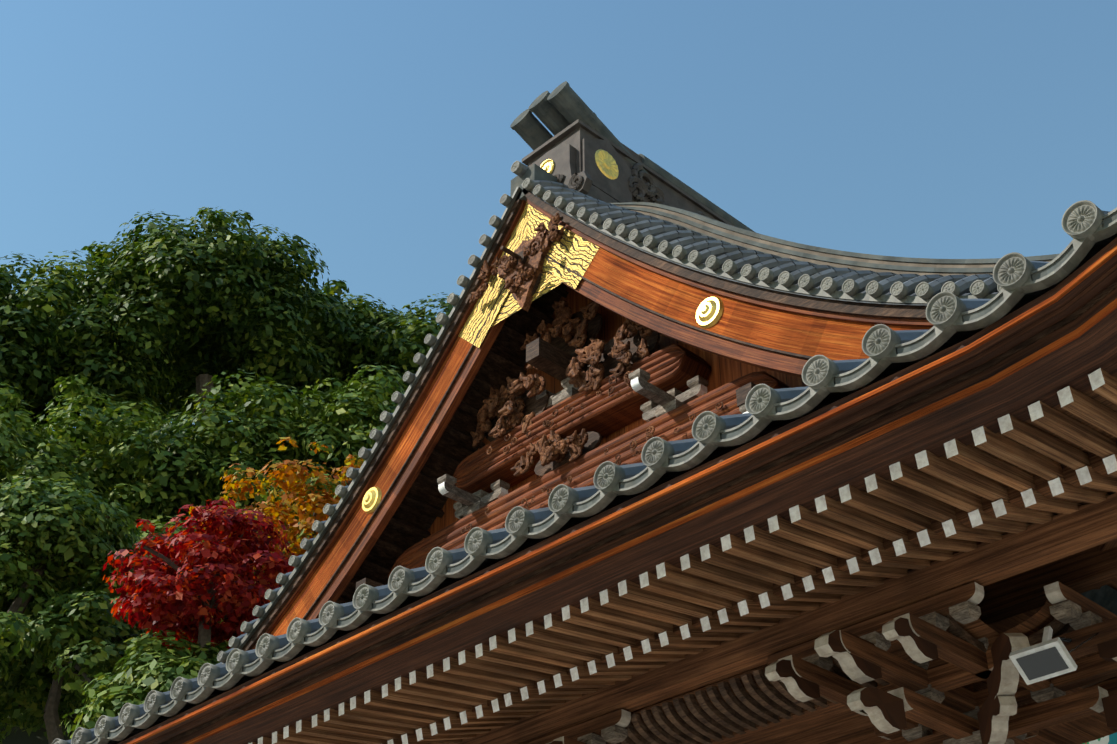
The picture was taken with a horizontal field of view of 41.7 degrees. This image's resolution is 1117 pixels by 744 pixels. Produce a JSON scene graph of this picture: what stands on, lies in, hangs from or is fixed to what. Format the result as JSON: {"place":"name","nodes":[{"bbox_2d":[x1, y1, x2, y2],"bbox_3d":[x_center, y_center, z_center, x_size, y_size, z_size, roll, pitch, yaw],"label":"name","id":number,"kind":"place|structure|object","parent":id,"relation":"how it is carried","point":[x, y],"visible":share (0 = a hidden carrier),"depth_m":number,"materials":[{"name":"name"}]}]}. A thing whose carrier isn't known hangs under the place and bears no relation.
{"place":"outdoors","nodes":[
{"label":"outdoors","id":0,"kind":"place"},
{"bbox_2d":[0,439,286,743],"bbox_3d":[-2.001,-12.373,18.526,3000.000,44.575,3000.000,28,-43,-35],"label":"ground","id":1,"kind":"structure","parent":0,"point":[18,736],"depth_m":31.87,"materials":[{"name":"green plant"}]},
{"bbox_2d":[4,374,350,743],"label":"tree trunk","id":2,"kind":"object","parent":1,"relation":"on","point":[52,724],"visible":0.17,"depth_m":25.34,"materials":[{"name":"brown plant"}]},
{"bbox_2d":[0,206,458,743],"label":"foliage","id":3,"kind":"object","parent":2,"relation":"attached to","point":[124,348],"visible":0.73,"depth_m":38.22,"materials":[{"name":"green plant"}]},
{"bbox_2d":[526,582,1020,743],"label":"brackets","id":4,"kind":"object","parent":1,"relation":"on","point":[910,674],"visible":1,"depth_m":7.71,"materials":[{"name":"brown wood"}]},
{"bbox_2d":[52,200,1116,743],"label":"eave tiles","id":5,"kind":"object","parent":4,"relation":"on","point":[1090,228],"visible":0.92,"depth_m":7.06,"materials":[{"name":"grey ceramic"}]},
{"bbox_2d":[241,191,933,650],"bbox_3d":[-0.028,0.304,12.391,0.840,4.396,10.196,28,-43,-35],"label":"bargeboard","id":6,"kind":"object","parent":5,"relation":"on","point":[779,331],"visible":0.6,"depth_m":13.01,"materials":[{"name":"brown wood"}]},
{"bbox_2d":[510,81,755,232],"bbox_3d":[6.676,1.591,19.353,19.251,1.480,1.040,28,-43,-35],"label":"roof ridge ornament","id":7,"kind":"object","parent":6,"relation":"on","point":[584,150],"depth_m":13.99,"materials":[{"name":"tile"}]},
{"bbox_2d":[216,161,1116,664],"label":"verge tiles","id":8,"kind":"object","parent":6,"relation":"on","point":[696,241],"visible":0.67,"depth_m":11.31,"materials":[{"name":"grey ceramic"}]},
{"bbox_2d":[1095,539,1116,588],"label":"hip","id":9,"kind":"object","parent":5,"relation":"on","point":[1108,545],"visible":0.02,"depth_m":7.69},
{"bbox_2d":[117,237,1116,743],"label":"roof eaves","id":10,"kind":"object","parent":4,"relation":"on","point":[999,429],"visible":0.73,"depth_m":7.11,"materials":[{"name":"brown wood"}]},
{"bbox_2d":[458,493,1116,743],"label":"eave beams","id":11,"kind":"structure","parent":4,"relation":"on","point":[1013,574],"depth_m":7.84,"materials":[{"name":"brown wood"}]},
{"bbox_2d":[1083,732,1116,743],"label":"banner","id":12,"kind":"object","parent":4,"relation":"attached to","point":[1110,739],"visible":1,"depth_m":6.93,"materials":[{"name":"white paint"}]},
{"bbox_2d":[972,581,1116,743],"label":"brackets","id":13,"kind":"object","parent":1,"relation":"on","point":[1078,705],"visible":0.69,"depth_m":7.54,"materials":[{"name":"brown wood"}]},
{"bbox_2d":[1009,626,1098,684],"bbox_3d":[2.476,1.358,7.183,0.600,0.371,0.271,25,-41,-32],"label":"floodlight","id":14,"kind":"object","parent":13,"relation":"attached to","point":[1048,657],"visible":0.83,"depth_m":6.99,"materials":[{"name":"white plastic"}]},
{"bbox_2d":[0,0,1116,430],"label":"sky","id":15,"kind":"structure","parent":0,"point":[378,135],"materials":[{"name":"blue"}]},
{"bbox_2d":[422,286,806,539],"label":"gable wall","id":16,"kind":"structure","parent":0,"point":[724,371],"depth_m":12.86,"materials":[{"name":"brown wood"}]},
{"bbox_2d":[336,213,790,603],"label":"gable carvings","id":17,"kind":"object","parent":16,"relation":"attached to","point":[627,375],"visible":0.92,"depth_m":12.47,"materials":[{"name":"brown wood"}]},
{"bbox_2d":[1110,574,1116,587],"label":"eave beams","id":18,"kind":"structure","parent":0,"point":[1114,582],"depth_m":7.77,"materials":[{"name":"brown wood"}]}
]}

